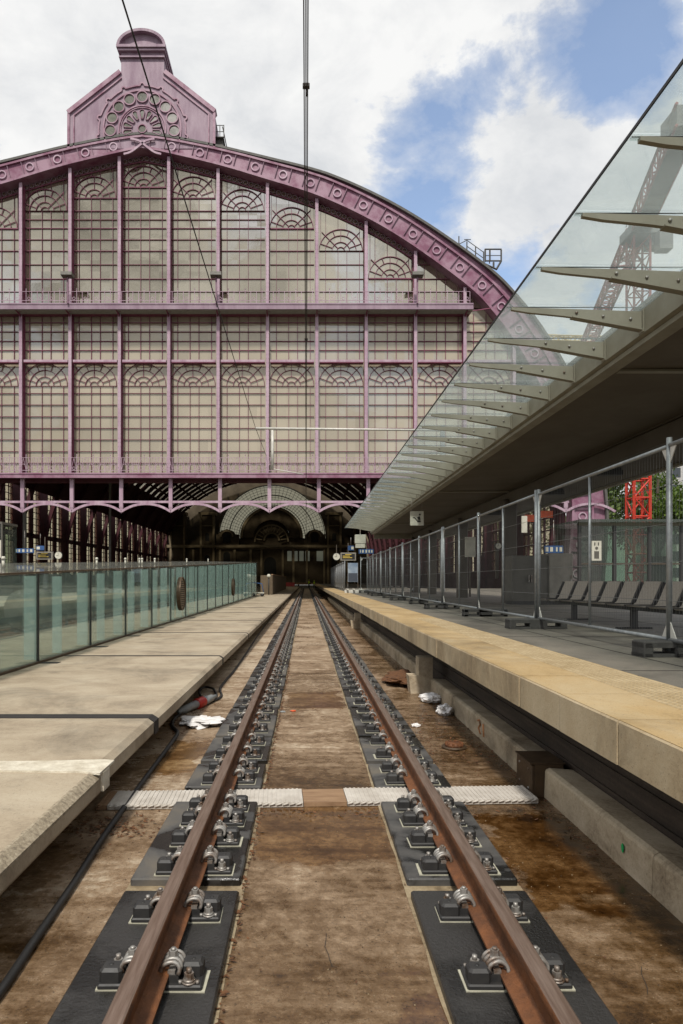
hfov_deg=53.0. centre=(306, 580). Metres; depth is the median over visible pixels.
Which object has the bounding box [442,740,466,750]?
drain cap
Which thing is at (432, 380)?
window
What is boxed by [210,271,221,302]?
flood lamp
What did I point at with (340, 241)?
window
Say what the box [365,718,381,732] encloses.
rail fastening
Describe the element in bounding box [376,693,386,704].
rail fastening
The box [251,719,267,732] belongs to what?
rail fastening
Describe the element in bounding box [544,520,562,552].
platform sign
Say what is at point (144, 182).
window
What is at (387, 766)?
rail fastening
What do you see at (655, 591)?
seat row
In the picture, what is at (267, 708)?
rail fastening
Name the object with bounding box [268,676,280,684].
rail fastening
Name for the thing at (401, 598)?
fence weight
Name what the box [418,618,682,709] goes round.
tactile paving
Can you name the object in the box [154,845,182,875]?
rail fastening
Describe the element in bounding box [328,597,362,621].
kerb
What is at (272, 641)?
rubber pad
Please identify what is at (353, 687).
rail fastening
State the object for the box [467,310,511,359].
window
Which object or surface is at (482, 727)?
paint mark
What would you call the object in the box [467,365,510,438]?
window
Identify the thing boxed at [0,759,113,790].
platform seam
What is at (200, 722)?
plastic sheet
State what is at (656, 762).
platform edge
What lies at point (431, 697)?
plastic bag
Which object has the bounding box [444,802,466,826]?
rail fastening
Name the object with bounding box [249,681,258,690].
rail fastening
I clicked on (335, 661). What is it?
rubber pad
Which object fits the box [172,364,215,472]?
window
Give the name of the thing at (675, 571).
window
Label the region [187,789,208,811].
rail fastening
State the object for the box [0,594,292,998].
power cable
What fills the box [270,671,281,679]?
rail fastening
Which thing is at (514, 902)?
rail fastening
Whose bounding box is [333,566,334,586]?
fence
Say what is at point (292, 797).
cross board
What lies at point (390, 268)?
window
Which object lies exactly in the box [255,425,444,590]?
cantilever arm
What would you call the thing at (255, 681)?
rail fastening
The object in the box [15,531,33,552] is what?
platform sign
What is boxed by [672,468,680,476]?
window
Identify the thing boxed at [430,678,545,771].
kerb
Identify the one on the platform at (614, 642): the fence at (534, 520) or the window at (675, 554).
the fence at (534, 520)
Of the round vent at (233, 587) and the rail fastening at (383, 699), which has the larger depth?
the round vent at (233, 587)
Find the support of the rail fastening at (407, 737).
on the rubber pad at (368, 749)
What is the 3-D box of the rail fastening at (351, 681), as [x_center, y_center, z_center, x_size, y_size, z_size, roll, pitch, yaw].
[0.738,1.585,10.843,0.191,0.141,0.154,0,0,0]
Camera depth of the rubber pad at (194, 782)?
5.65 m
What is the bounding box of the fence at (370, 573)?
[367,554,373,590]
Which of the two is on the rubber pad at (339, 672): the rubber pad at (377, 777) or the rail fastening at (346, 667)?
the rail fastening at (346, 667)
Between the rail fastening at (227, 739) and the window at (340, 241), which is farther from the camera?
the window at (340, 241)
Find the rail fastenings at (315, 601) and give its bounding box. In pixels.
[293,588,322,606]
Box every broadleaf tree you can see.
[481,506,549,553]
[530,497,644,550]
[608,468,682,555]
[608,483,647,550]
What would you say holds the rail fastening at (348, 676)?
on the rubber pad at (344, 685)
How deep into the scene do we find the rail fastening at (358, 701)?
9.11 m
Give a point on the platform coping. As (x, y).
(662, 721)
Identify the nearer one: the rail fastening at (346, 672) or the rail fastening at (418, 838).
the rail fastening at (418, 838)
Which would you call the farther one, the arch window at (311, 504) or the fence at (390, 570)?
the arch window at (311, 504)
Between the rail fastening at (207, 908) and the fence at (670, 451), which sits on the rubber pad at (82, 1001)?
the rail fastening at (207, 908)
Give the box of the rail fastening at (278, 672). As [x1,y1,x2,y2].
[272,667,282,675]
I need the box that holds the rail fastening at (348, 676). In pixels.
[344,671,355,679]
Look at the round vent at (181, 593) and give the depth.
21.41 m
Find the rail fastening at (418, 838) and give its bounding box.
[406,820,438,847]
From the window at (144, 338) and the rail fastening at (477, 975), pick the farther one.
the window at (144, 338)
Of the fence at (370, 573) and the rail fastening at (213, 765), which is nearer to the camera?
the rail fastening at (213, 765)
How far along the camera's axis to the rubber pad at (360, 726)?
7.90 m
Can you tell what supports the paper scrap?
on the track bed
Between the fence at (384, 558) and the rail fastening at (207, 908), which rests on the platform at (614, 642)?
the fence at (384, 558)
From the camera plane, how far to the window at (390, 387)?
57.74 m
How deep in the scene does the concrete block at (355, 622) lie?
24.20 m
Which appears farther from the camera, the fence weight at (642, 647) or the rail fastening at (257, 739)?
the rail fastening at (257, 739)
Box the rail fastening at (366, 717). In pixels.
[361,709,376,721]
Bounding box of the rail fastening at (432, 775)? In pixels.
[421,765,440,784]
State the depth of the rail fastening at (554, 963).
2.79 m
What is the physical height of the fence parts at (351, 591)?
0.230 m
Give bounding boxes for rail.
[102,588,302,1023]
[310,587,581,1023]
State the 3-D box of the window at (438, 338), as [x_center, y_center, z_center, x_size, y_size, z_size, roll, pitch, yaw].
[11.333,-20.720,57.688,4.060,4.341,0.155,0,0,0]
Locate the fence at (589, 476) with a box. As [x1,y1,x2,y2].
[537,445,665,639]
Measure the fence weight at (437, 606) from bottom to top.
0.145 m
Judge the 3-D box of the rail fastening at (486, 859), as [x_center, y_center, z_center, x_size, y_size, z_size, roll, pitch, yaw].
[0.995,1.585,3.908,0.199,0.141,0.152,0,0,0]
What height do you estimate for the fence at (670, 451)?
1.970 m
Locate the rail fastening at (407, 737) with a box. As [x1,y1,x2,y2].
[399,730,413,744]
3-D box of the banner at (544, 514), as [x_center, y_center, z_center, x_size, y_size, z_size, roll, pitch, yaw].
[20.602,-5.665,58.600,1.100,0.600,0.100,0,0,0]
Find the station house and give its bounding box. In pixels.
[162,483,368,584]
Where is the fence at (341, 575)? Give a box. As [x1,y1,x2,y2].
[340,563,341,587]
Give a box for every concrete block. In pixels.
[350,613,360,627]
[406,656,432,693]
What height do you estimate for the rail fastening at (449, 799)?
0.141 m
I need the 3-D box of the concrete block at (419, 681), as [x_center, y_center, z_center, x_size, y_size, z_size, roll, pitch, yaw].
[1.720,1.430,10.383,0.360,0.540,0.293,0,0,0]
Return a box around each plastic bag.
[418,692,440,702]
[436,703,453,715]
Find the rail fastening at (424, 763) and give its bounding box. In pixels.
[414,754,431,770]
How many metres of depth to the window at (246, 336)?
57.74 m
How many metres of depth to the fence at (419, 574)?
18.58 m
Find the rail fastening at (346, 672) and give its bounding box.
[342,667,353,675]
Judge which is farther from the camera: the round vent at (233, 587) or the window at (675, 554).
the window at (675, 554)
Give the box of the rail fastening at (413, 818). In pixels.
[399,802,428,826]
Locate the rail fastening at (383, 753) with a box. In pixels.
[373,742,394,758]
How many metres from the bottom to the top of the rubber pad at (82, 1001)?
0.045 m
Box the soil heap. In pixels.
[381,669,410,685]
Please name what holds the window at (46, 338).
in the train hall
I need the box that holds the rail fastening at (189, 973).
[159,946,210,992]
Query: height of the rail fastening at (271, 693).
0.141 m
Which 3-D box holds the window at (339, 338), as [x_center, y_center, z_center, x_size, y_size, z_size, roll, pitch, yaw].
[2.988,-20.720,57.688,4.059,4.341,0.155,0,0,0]
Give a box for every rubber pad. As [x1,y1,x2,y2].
[47,891,238,1023]
[131,801,257,885]
[185,764,265,789]
[201,738,271,763]
[215,708,277,737]
[233,690,282,709]
[243,677,285,690]
[250,666,287,676]
[257,658,289,665]
[262,651,290,657]
[266,645,292,651]
[269,640,292,644]
[328,645,355,650]
[330,651,360,658]
[333,658,366,665]
[335,666,373,677]
[339,677,382,690]
[343,690,394,709]
[350,708,415,737]
[359,738,432,763]
[368,764,450,787]
[381,801,516,885]
[411,891,617,1023]
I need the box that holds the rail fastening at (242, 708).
[237,700,249,712]
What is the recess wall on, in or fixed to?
on the ground
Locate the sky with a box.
[0,0,682,580]
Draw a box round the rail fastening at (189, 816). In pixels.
[179,801,202,826]
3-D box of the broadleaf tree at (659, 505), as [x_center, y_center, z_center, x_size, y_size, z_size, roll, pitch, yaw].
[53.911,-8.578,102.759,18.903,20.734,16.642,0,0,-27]
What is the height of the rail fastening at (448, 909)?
0.141 m
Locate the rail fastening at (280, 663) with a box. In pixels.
[275,659,284,666]
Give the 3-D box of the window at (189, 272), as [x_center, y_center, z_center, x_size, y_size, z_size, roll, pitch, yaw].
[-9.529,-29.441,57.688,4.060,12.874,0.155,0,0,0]
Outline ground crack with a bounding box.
[325,933,647,993]
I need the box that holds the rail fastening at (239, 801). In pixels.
[223,789,249,811]
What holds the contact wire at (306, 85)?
hanging from the cantilever arm
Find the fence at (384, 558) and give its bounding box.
[360,557,413,591]
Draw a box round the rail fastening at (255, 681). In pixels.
[252,676,261,684]
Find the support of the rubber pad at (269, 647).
on the grout strip at (239, 889)
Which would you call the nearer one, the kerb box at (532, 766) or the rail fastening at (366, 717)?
the kerb box at (532, 766)
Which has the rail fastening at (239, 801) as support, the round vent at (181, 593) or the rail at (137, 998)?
the rail at (137, 998)
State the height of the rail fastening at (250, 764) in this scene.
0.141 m
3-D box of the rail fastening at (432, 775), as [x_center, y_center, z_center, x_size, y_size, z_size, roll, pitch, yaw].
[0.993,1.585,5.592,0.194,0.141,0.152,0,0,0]
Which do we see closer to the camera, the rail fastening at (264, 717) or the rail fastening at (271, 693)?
the rail fastening at (264, 717)
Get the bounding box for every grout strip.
[126,593,303,1023]
[313,602,522,1023]
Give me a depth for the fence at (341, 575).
50.22 m
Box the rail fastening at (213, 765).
[208,754,224,772]
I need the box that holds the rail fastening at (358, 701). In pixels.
[353,693,367,704]
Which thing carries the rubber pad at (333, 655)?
on the grout strip at (409, 890)
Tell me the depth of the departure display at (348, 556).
41.88 m
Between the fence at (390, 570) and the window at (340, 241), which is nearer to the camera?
the fence at (390, 570)
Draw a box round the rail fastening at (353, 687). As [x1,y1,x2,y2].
[349,681,360,690]
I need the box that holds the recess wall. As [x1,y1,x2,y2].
[316,587,682,847]
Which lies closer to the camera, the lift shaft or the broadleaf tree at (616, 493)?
the lift shaft
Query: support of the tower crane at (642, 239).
on the ground
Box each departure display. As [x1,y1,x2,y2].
[36,537,53,559]
[340,543,355,560]
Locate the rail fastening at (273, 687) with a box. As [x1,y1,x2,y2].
[266,681,278,690]
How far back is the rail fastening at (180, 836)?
4.25 m
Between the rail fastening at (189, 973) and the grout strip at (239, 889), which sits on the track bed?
the grout strip at (239, 889)
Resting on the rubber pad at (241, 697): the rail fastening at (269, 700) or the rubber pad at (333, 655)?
the rail fastening at (269, 700)
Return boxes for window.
[0,188,18,302]
[0,317,18,359]
[0,365,18,472]
[24,174,67,302]
[25,317,67,359]
[25,364,67,472]
[74,161,117,302]
[74,317,117,359]
[74,364,117,472]
[123,155,166,302]
[123,317,166,359]
[123,364,166,472]
[172,161,215,302]
[172,317,215,359]
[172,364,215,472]
[219,485,325,538]
[220,172,265,302]
[220,317,265,360]
[220,361,265,472]
[269,187,314,302]
[269,317,314,360]
[269,361,314,472]
[318,203,364,302]
[318,317,363,360]
[318,361,363,472]
[368,225,412,302]
[368,317,412,360]
[368,361,412,472]
[417,256,461,302]
[417,317,461,360]
[417,361,461,472]
[467,294,481,307]
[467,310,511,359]
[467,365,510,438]
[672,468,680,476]
[672,535,678,543]
[672,551,678,560]
[672,568,678,577]
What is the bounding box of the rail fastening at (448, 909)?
[435,886,475,922]
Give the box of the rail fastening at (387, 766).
[379,754,401,772]
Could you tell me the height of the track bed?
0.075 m
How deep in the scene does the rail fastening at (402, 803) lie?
4.89 m
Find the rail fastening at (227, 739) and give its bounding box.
[222,730,236,745]
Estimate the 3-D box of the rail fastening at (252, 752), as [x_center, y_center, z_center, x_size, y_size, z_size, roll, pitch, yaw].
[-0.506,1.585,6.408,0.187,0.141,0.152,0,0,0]
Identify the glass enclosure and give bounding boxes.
[0,562,256,674]
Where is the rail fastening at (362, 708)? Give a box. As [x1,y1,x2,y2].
[356,701,371,712]
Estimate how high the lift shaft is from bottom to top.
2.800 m
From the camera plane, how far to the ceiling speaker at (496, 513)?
24.88 m
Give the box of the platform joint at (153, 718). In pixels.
[0,607,274,734]
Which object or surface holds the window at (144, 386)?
in the train hall
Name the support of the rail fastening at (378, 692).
on the rubber pad at (349, 699)
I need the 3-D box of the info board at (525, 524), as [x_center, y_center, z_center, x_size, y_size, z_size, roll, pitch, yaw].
[8.622,-2.525,27.000,0.220,1.280,0.060,0,0,0]
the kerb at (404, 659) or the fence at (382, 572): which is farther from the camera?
the fence at (382, 572)
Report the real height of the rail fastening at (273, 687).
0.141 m
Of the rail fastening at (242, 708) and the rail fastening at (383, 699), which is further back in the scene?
the rail fastening at (383, 699)
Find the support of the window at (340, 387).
in the train hall
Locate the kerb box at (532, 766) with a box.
[515,751,565,796]
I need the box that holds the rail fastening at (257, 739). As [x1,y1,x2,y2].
[247,730,265,745]
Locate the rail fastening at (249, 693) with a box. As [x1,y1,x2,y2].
[245,687,256,697]
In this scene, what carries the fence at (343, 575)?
on the platform at (614, 642)
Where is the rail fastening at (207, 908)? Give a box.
[183,886,223,923]
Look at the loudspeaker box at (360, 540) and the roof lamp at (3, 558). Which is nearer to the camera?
the roof lamp at (3, 558)
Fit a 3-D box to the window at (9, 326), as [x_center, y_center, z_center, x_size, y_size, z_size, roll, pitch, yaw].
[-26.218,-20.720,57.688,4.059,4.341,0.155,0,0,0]
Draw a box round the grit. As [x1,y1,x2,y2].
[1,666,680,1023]
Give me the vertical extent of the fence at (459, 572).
1.970 m
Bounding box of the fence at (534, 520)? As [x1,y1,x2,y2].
[477,490,536,617]
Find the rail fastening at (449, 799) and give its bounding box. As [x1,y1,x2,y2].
[436,789,455,807]
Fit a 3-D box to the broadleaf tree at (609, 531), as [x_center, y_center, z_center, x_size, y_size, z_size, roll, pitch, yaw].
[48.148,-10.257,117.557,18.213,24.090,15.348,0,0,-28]
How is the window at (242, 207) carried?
in the train hall
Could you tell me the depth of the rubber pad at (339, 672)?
12.40 m
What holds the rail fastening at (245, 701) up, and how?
on the rubber pad at (241, 697)
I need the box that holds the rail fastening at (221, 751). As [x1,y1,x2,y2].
[214,742,230,758]
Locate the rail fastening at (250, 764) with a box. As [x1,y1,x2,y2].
[237,754,259,772]
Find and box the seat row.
[541,581,682,628]
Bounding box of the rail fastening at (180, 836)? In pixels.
[169,820,194,846]
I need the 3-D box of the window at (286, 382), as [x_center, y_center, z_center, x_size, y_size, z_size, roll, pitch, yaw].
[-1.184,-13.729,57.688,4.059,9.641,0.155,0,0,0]
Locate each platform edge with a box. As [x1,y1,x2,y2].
[0,773,100,876]
[314,584,682,802]
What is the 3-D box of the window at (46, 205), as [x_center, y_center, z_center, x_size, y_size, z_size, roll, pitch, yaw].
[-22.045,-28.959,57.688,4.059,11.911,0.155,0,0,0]
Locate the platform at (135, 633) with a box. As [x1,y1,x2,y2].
[0,589,260,675]
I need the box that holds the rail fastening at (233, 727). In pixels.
[228,718,241,732]
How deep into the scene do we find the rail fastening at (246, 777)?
5.56 m
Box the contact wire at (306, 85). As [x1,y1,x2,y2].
[303,0,309,484]
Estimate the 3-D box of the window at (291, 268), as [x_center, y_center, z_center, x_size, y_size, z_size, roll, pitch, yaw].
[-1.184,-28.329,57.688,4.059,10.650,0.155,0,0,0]
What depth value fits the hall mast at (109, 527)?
69.90 m
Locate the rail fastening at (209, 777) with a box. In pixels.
[201,765,219,784]
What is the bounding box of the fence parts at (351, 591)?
[344,589,360,592]
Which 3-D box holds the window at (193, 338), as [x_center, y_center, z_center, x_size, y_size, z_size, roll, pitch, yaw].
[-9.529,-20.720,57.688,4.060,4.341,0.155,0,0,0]
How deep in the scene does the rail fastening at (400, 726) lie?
7.43 m
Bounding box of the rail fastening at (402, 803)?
[394,789,421,811]
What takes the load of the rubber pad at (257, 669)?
on the grout strip at (239, 889)
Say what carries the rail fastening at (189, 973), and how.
on the rubber pad at (82, 1001)
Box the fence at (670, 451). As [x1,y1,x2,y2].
[666,437,682,650]
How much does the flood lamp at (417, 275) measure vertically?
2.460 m
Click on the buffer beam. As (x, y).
(290, 583)
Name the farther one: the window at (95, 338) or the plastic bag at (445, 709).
the window at (95, 338)
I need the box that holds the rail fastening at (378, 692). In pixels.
[373,687,381,696]
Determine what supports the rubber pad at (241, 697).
on the grout strip at (239, 889)
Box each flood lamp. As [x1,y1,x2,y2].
[60,271,73,303]
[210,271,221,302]
[411,271,423,303]
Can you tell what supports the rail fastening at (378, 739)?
on the rubber pad at (368, 749)
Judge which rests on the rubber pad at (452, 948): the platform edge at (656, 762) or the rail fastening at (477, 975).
the rail fastening at (477, 975)
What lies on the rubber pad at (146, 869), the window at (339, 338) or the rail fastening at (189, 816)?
the rail fastening at (189, 816)
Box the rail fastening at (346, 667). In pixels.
[341,663,351,670]
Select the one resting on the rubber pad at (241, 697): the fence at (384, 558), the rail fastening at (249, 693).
the rail fastening at (249, 693)
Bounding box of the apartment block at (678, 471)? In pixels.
[636,466,682,581]
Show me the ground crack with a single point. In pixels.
(641, 966)
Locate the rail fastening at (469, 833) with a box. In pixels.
[455,820,481,846]
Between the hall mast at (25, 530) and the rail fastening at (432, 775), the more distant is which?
the hall mast at (25, 530)
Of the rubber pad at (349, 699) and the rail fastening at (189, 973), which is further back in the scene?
the rubber pad at (349, 699)
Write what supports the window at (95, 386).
in the train hall
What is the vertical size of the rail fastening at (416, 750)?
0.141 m
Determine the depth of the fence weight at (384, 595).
27.22 m
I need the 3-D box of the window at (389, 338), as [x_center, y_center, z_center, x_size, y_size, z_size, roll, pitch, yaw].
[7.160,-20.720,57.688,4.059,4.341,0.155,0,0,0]
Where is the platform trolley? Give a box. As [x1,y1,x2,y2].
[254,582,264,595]
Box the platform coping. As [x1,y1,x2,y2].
[315,584,682,748]
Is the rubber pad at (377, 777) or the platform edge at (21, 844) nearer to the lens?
the platform edge at (21, 844)
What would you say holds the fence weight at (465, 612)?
on the platform at (614, 642)
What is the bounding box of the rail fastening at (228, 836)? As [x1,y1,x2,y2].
[211,819,242,846]
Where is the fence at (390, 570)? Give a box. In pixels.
[389,544,401,596]
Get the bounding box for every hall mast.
[23,489,26,574]
[109,483,110,570]
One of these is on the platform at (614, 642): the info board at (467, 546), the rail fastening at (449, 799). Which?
the info board at (467, 546)
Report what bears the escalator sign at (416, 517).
hanging from the platform at (613, 395)
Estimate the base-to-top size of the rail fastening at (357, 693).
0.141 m
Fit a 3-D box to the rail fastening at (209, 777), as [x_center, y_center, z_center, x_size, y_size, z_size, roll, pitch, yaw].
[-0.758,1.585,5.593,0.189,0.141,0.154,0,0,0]
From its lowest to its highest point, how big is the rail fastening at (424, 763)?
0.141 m
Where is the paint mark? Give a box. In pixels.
[477,719,483,736]
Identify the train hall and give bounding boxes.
[0,28,615,587]
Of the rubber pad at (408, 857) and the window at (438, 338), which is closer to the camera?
the rubber pad at (408, 857)
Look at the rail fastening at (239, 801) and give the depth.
4.93 m
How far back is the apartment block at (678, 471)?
135.00 m
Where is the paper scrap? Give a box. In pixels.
[411,723,420,726]
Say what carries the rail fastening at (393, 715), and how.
on the rubber pad at (360, 726)
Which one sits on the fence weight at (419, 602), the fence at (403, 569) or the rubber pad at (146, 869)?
the fence at (403, 569)
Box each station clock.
[54,544,62,558]
[333,545,339,560]
[494,543,501,578]
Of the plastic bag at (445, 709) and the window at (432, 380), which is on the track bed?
the plastic bag at (445, 709)
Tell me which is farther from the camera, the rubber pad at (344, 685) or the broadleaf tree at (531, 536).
the broadleaf tree at (531, 536)
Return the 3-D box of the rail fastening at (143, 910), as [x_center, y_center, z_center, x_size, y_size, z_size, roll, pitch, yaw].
[-0.760,1.585,3.364,0.192,0.141,0.154,0,0,0]
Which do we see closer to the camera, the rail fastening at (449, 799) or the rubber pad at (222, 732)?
the rail fastening at (449, 799)
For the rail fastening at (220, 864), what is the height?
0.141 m
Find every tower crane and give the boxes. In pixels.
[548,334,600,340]
[581,102,682,582]
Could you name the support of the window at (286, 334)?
in the train hall
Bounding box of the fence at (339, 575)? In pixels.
[338,564,339,587]
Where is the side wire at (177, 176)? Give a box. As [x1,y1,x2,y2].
[122,0,265,453]
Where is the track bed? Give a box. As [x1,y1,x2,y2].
[0,588,682,1023]
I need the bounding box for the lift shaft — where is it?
[0,522,17,570]
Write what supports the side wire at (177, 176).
attached to the cantilever arm
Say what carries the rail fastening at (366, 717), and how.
on the rubber pad at (360, 726)
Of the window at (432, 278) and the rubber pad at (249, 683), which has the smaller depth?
the rubber pad at (249, 683)
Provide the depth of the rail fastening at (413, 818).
4.61 m
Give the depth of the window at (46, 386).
57.74 m
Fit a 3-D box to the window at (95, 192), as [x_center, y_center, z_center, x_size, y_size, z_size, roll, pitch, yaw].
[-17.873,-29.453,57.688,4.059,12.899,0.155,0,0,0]
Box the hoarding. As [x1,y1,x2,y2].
[261,574,285,594]
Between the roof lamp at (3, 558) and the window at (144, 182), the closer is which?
the roof lamp at (3, 558)
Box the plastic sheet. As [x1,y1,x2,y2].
[179,715,225,729]
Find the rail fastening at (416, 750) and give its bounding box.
[407,742,423,758]
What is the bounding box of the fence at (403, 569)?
[402,538,417,598]
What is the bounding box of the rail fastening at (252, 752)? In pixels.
[242,742,262,758]
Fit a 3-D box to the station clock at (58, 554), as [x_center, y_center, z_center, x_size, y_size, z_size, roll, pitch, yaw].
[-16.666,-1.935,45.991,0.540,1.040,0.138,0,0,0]
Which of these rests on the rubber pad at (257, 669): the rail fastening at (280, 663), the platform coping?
the rail fastening at (280, 663)
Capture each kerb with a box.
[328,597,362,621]
[360,622,415,672]
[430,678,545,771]
[544,768,682,922]
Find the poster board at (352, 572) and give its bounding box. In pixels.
[348,563,357,581]
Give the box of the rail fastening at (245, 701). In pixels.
[242,693,253,704]
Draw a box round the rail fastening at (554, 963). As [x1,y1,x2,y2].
[533,945,575,990]
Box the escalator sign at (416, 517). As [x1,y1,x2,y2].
[410,511,423,524]
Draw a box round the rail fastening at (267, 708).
[259,700,273,712]
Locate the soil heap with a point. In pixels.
(399, 677)
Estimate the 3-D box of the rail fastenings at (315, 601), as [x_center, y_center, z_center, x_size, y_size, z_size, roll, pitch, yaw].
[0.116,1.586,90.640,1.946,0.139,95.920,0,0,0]
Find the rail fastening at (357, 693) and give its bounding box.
[351,687,364,696]
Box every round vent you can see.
[176,577,185,609]
[231,579,234,595]
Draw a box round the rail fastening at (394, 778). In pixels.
[384,765,407,784]
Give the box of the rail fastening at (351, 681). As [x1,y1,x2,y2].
[347,676,358,684]
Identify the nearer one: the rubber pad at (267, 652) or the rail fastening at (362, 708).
the rail fastening at (362, 708)
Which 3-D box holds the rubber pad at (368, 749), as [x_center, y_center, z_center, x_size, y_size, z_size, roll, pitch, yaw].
[0.866,1.677,6.750,0.614,0.045,0.900,0,0,0]
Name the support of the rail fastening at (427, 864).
on the rubber pad at (408, 857)
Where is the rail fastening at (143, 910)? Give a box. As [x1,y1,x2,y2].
[128,887,163,923]
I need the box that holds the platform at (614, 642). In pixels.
[321,584,682,687]
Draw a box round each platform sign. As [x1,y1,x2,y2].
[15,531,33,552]
[36,534,43,549]
[359,549,373,553]
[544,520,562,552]
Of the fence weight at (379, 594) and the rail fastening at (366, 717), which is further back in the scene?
the fence weight at (379, 594)
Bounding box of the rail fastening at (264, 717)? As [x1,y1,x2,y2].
[255,709,270,721]
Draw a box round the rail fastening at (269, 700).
[261,693,275,704]
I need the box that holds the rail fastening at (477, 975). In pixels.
[458,946,510,991]
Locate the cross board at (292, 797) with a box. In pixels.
[96,785,537,809]
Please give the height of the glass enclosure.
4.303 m
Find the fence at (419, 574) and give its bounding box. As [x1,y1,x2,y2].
[418,527,441,602]
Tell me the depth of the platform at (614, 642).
9.56 m
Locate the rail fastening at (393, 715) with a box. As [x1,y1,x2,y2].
[386,709,398,721]
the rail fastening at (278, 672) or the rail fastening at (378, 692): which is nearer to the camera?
the rail fastening at (378, 692)
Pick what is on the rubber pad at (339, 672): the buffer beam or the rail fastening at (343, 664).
the rail fastening at (343, 664)
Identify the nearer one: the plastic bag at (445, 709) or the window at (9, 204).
the plastic bag at (445, 709)
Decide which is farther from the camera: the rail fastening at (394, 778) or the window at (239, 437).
the window at (239, 437)
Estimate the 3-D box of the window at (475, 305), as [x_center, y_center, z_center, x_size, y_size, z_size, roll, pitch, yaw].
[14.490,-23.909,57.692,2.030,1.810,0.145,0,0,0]
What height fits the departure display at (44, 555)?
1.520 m
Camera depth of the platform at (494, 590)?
47.52 m
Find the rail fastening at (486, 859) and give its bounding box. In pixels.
[470,844,500,874]
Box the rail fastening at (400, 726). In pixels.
[392,718,405,732]
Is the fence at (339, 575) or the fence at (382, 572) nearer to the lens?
the fence at (382, 572)
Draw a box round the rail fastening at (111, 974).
[95,945,136,990]
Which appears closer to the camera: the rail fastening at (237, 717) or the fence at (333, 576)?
the rail fastening at (237, 717)
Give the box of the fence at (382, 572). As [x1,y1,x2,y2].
[381,549,388,593]
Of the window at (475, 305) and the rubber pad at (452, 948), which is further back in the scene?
the window at (475, 305)
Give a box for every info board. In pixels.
[465,537,475,596]
[521,514,526,532]
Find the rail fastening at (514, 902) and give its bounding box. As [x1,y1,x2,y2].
[496,886,529,922]
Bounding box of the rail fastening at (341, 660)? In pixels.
[338,656,347,663]
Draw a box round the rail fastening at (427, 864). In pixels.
[415,845,452,875]
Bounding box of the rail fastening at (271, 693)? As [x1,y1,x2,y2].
[264,687,276,697]
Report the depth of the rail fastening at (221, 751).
6.35 m
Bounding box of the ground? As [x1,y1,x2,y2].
[257,581,624,587]
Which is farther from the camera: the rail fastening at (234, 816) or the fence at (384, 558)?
the fence at (384, 558)
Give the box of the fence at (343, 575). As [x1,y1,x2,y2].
[342,561,344,589]
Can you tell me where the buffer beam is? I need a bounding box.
[286,582,318,587]
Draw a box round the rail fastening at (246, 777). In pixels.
[233,764,255,784]
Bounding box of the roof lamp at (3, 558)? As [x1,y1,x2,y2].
[1,556,5,566]
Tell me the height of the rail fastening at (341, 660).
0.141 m
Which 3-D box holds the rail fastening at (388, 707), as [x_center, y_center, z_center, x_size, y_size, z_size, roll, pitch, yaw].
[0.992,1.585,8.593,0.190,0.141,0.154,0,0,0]
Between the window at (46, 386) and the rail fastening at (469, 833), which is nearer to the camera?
the rail fastening at (469, 833)
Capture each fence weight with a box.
[371,593,383,595]
[382,594,401,597]
[389,596,413,600]
[409,599,437,603]
[424,603,459,608]
[462,609,507,616]
[505,618,566,628]
[631,639,682,656]
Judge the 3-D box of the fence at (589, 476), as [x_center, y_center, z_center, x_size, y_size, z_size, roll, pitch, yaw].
[3.382,-0.335,8.145,0.048,1.970,3.608,0,0,0]
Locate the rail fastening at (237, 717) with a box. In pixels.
[233,709,245,721]
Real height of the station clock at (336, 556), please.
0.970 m
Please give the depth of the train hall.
57.73 m
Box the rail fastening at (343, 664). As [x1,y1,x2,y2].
[339,659,348,666]
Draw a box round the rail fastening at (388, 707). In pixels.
[381,701,392,712]
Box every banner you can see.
[525,515,532,521]
[541,511,552,517]
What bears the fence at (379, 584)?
on the fence weight at (379, 594)
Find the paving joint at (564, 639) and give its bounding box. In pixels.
[328,585,682,670]
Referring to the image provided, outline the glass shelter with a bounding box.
[549,519,682,582]
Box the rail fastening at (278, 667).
[273,663,283,670]
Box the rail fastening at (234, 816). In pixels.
[217,802,245,826]
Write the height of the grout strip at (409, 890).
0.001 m
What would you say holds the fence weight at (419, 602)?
on the platform at (614, 642)
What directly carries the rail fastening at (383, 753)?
on the rubber pad at (368, 749)
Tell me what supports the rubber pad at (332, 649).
on the grout strip at (409, 890)
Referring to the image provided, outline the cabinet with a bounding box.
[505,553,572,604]
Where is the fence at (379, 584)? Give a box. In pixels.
[372,551,380,592]
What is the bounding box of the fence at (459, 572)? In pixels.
[442,516,476,608]
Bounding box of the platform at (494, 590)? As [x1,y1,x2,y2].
[420,588,682,603]
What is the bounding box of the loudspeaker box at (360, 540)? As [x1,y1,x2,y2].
[355,529,365,547]
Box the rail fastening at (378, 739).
[369,729,387,744]
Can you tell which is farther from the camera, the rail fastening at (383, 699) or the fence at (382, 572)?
the fence at (382, 572)
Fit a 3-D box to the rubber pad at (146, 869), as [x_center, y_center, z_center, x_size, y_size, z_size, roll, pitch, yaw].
[-0.669,1.677,4.455,0.614,0.045,1.330,0,0,0]
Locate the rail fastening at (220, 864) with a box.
[201,845,234,875]

